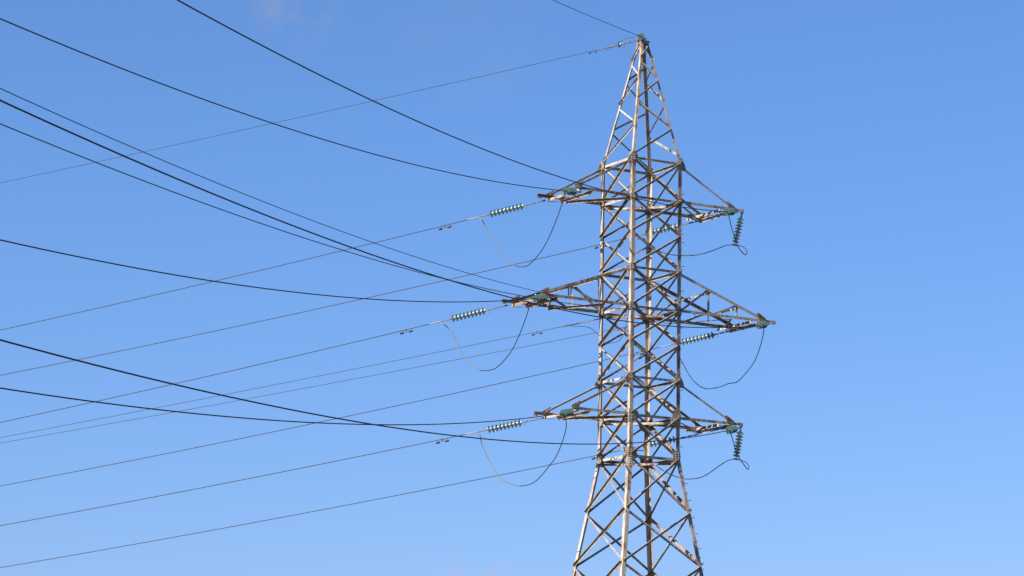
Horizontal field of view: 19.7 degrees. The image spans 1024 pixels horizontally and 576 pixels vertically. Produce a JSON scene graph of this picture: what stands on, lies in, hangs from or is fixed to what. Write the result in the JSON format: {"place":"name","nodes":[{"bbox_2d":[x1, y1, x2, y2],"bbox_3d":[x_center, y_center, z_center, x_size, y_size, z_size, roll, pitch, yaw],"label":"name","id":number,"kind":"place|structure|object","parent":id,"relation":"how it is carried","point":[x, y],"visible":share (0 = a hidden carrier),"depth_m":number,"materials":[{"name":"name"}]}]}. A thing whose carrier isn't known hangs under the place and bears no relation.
{"place":"outdoors","nodes":[
{"label":"outdoors","id":0,"kind":"place"},
{"bbox_2d":[0,0,1023,575],"label":"sky","id":1,"kind":"structure","parent":0,"point":[871,152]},
{"label":"dead end fitting","id":2,"kind":"object","parent":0,"visible":0},
{"bbox_2d":[0,88,546,293],"bbox_3d":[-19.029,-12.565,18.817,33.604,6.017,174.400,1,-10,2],"label":"fibre cable","id":3,"kind":"object","parent":2,"relation":"attached to","point":[243,193],"visible":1,"depth_m":70.38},
{"label":"dead end fitting","id":4,"kind":"object","parent":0,"visible":0},
{"bbox_2d":[0,123,677,309],"bbox_3d":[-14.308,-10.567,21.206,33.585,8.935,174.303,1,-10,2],"label":"fibre cable","id":5,"kind":"object","parent":4,"relation":"attached to","point":[276,228],"visible":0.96,"depth_m":59.23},
{"bbox_3d":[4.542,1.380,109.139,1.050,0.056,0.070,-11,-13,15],"label":"dead end fitting","id":6,"kind":"object","parent":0,"visible":0},
{"bbox_2d":[2,329,613,442],"bbox_3d":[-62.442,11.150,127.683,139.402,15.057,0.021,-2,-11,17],"label":"fibre cable","id":7,"kind":"object","parent":6,"relation":"attached to","point":[307,387],"visible":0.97,"depth_m":112.38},
{"label":"ground","id":8,"kind":"structure","parent":0,"visible":0},
{"bbox_2d":[502,38,775,575],"bbox_3d":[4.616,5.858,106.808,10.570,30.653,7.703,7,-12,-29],"label":"lattice tower","id":9,"kind":"structure","parent":8,"relation":"on","point":[630,415],"depth_m":107.40,"materials":[{"name":"galvanised steel"},{"name":"rusty steel"}]},
{"bbox_2d":[429,304,507,324],"bbox_3d":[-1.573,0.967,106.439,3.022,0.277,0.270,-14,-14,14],"label":"insulator string","id":10,"kind":"object","parent":9,"relation":"attached to","point":[468,314],"visible":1,"depth_m":106.37,"materials":[{"name":"green glass"}]},
{"bbox_2d":[0,324,428,422],"bbox_3d":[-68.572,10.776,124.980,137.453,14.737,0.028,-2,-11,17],"label":"conductor","id":11,"kind":"object","parent":10,"relation":"attached to","point":[216,374],"visible":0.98,"depth_m":108.82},
{"bbox_2d":[444,303,529,370],"bbox_3d":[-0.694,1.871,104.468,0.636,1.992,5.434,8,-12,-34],"label":"jumper cable","id":12,"kind":"object","parent":10,"relation":"hanging from","point":[504,359],"visible":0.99,"depth_m":104.55,"materials":[{"name":"metal"}]},
{"bbox_2d":[465,417,543,434],"bbox_3d":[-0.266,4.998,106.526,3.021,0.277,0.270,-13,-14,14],"label":"insulator string","id":13,"kind":"object","parent":9,"relation":"attached to","point":[504,426],"visible":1,"depth_m":106.46,"materials":[{"name":"green glass"}]},
{"bbox_2d":[0,434,464,525],"bbox_3d":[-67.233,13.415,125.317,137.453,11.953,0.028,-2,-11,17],"label":"conductor","id":14,"kind":"object","parent":13,"relation":"attached to","point":[232,481],"visible":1,"depth_m":109.16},
{"bbox_2d":[480,414,566,485],"bbox_3d":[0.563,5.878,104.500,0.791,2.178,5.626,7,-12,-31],"label":"jumper cable","id":15,"kind":"object","parent":13,"relation":"hanging from","point":[543,472],"visible":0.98,"depth_m":104.65,"materials":[{"name":"metal"}]},
{"bbox_2d":[468,200,545,219],"bbox_3d":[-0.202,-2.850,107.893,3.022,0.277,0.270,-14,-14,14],"label":"insulator string","id":16,"kind":"object","parent":9,"relation":"attached to","point":[506,209],"visible":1,"depth_m":107.82,"materials":[{"name":"green glass"}]},
{"bbox_2d":[1,219,467,329],"bbox_3d":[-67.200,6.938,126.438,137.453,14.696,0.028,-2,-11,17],"label":"conductor","id":17,"kind":"object","parent":16,"relation":"attached to","point":[234,276],"visible":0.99,"depth_m":110.54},
{"bbox_2d":[482,193,565,266],"bbox_3d":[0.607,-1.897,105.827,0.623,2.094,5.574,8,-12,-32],"label":"jumper cable","id":18,"kind":"object","parent":16,"relation":"hanging from","point":[542,248],"visible":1,"depth_m":106.04,"materials":[{"name":"metal"}]},
{"bbox_2d":[531,294,552,302],"bbox_3d":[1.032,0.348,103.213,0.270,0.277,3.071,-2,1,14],"label":"insulator string","id":19,"kind":"object","parent":9,"relation":"attached to","point":[542,296],"visible":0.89,"depth_m":102.75,"materials":[{"name":"green glass"}]},
{"bbox_2d":[0,239,530,301],"bbox_3d":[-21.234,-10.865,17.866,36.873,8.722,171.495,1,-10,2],"label":"conductor","id":20,"kind":"object","parent":19,"relation":"attached to","point":[239,284],"visible":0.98,"depth_m":72.33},
{"bbox_2d":[558,408,578,417],"bbox_3d":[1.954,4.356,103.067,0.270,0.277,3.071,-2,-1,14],"label":"insulator string","id":21,"kind":"object","parent":9,"relation":"hanging from","point":[567,412],"visible":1,"depth_m":102.61,"materials":[{"name":"green glass"}]},
{"bbox_2d":[0,387,557,424],"bbox_3d":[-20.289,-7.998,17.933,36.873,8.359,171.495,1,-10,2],"label":"conductor","id":22,"kind":"object","parent":21,"relation":"attached to","point":[250,418],"visible":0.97,"depth_m":69.98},
{"bbox_2d":[561,187,581,194],"bbox_3d":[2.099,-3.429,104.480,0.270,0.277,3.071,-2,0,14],"label":"insulator string","id":23,"kind":"object","parent":9,"relation":"attached to","point":[570,191],"visible":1,"depth_m":104.02,"materials":[{"name":"green glass"}]},
{"bbox_2d":[0,18,560,190],"bbox_3d":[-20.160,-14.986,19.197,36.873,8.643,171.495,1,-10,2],"label":"conductor","id":24,"kind":"object","parent":23,"relation":"attached to","point":[250,115],"visible":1,"depth_m":70.92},
{"bbox_2d":[561,318,600,326],"bbox_3d":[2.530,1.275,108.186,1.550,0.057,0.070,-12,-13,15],"label":"dead end fitting","id":25,"kind":"object","parent":9,"relation":"attached to","point":[580,322],"visible":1,"depth_m":108.19,"materials":[{"name":"metal"}]},
{"bbox_2d":[0,327,558,437],"bbox_3d":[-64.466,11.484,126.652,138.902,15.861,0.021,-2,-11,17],"label":"fibre cable","id":26,"kind":"object","parent":25,"relation":"attached to","point":[281,383],"visible":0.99,"depth_m":111.11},
{"bbox_2d":[597,40,636,49],"bbox_3d":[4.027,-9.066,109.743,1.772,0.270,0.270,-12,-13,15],"label":"insulator string","id":27,"kind":"object","parent":9,"relation":"attached to","point":[619,44],"visible":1,"depth_m":109.70,"materials":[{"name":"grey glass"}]},
{"bbox_2d":[1,50,595,182],"bbox_3d":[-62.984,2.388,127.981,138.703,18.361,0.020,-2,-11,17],"label":"shield wire","id":28,"kind":"object","parent":27,"relation":"attached to","point":[302,116],"visible":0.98,"depth_m":112.93,"materials":[{"name":"grey metal"}]},
{"bbox_2d":[637,33,644,39],"bbox_3d":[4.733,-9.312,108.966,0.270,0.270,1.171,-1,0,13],"label":"insulator string","id":29,"kind":"object","parent":9,"relation":"attached to","point":[641,36],"visible":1,"depth_m":109.20,"materials":[{"name":"green glass"}]},
{"bbox_2d":[553,0,635,34],"bbox_3d":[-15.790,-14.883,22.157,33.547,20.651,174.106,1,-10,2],"label":"shield wire","id":30,"kind":"object","parent":29,"relation":"attached to","point":[591,16],"visible":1,"depth_m":100.14,"materials":[{"name":"grey metal"}]},
{"bbox_2d":[620,434,697,450],"bbox_3d":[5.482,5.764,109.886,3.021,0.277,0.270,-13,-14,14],"label":"insulator string","id":31,"kind":"object","parent":9,"relation":"attached to","point":[654,443],"visible":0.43,"depth_m":109.76,"materials":[{"name":"green glass"}]},
{"bbox_2d":[0,450,619,567],"bbox_3d":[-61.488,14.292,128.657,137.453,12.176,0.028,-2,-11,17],"label":"conductor","id":32,"kind":"object","parent":31,"relation":"attached to","point":[301,513],"visible":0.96,"depth_m":113.47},
{"bbox_2d":[637,428,748,478],"bbox_3d":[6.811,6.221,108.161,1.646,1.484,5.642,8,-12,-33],"label":"jumper cable","id":33,"kind":"object","parent":31,"relation":"hanging from","point":[716,467],"visible":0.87,"depth_m":107.48,"materials":[{"name":"grey metal"}]},
{"bbox_2d":[626,221,696,238],"bbox_3d":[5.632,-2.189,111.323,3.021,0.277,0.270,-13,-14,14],"label":"insulator string","id":34,"kind":"object","parent":9,"relation":"attached to","point":[675,226],"visible":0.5,"depth_m":111.25,"materials":[{"name":"green glass"}]},
{"bbox_2d":[0,239,621,375],"bbox_3d":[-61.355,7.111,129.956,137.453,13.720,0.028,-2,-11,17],"label":"conductor","id":35,"kind":"object","parent":34,"relation":"attached to","point":[310,310],"visible":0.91,"depth_m":114.86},
{"bbox_2d":[638,214,747,255],"bbox_3d":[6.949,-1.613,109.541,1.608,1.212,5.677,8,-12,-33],"label":"jumper cable","id":36,"kind":"object","parent":34,"relation":"hanging from","point":[714,249],"visible":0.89,"depth_m":109.01,"materials":[{"name":"grey metal"}]},
{"bbox_2d":[660,330,729,347],"bbox_3d":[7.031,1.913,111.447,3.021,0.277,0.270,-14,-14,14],"label":"insulator string","id":37,"kind":"object","parent":9,"relation":"attached to","point":[697,338],"visible":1,"depth_m":111.39,"materials":[{"name":"green glass"}]},
{"bbox_2d":[1,347,659,485],"bbox_3d":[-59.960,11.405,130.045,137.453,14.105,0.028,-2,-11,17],"label":"conductor","id":38,"kind":"object","parent":37,"relation":"attached to","point":[323,421],"visible":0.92,"depth_m":115.14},
{"bbox_2d":[676,323,763,388],"bbox_3d":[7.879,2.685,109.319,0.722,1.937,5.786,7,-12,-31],"label":"jumper cable","id":39,"kind":"object","parent":37,"relation":"hanging from","point":[740,378],"visible":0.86,"depth_m":109.06,"materials":[{"name":"grey metal"}]},
{"bbox_2d":[723,208,737,214],"bbox_3d":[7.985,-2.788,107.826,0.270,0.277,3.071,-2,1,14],"label":"insulator string","id":40,"kind":"object","parent":9,"relation":"hanging from","point":[729,211],"visible":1,"depth_m":107.24,"materials":[{"name":"green glass"}]},
{"bbox_2d":[177,0,722,211],"bbox_3d":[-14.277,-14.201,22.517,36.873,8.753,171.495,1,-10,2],"label":"conductor","id":41,"kind":"object","parent":40,"relation":"attached to","point":[409,117],"visible":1,"depth_m":66.62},
{"bbox_2d":[725,425,740,434],"bbox_3d":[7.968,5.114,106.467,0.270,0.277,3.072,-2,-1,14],"label":"insulator string","id":42,"kind":"object","parent":9,"relation":"attached to","point":[733,429],"visible":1,"depth_m":105.90,"materials":[{"name":"green glass"}]},
{"bbox_2d":[0,339,724,444],"bbox_3d":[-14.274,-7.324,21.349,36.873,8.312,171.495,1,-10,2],"label":"conductor","id":43,"kind":"object","parent":42,"relation":"attached to","point":[313,413],"visible":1,"depth_m":58.63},
{"bbox_2d":[733,427,742,458],"bbox_3d":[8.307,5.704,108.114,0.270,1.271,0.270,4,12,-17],"label":"insulator string","id":44,"kind":"object","parent":9,"relation":"hanging from","point":[738,439],"visible":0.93,"depth_m":108.05,"materials":[{"name":"green glass"}]},
{"bbox_2d":[732,213,743,244],"bbox_3d":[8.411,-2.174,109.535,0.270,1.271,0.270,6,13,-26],"label":"insulator string","id":45,"kind":"object","parent":9,"relation":"hanging from","point":[738,228],"visible":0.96,"depth_m":109.47,"materials":[{"name":"green glass"}]},
{"bbox_2d":[756,321,769,328],"bbox_3d":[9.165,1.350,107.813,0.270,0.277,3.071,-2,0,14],"label":"insulator string","id":46,"kind":"object","parent":9,"relation":"hanging from","point":[759,325],"visible":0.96,"depth_m":107.15,"materials":[{"name":"green glass"}]},
{"bbox_2d":[0,99,755,327],"bbox_3d":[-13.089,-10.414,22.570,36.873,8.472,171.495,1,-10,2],"label":"conductor","id":47,"kind":"object","parent":46,"relation":"attached to","point":[26,112],"visible":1,"depth_m":56.55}
]}

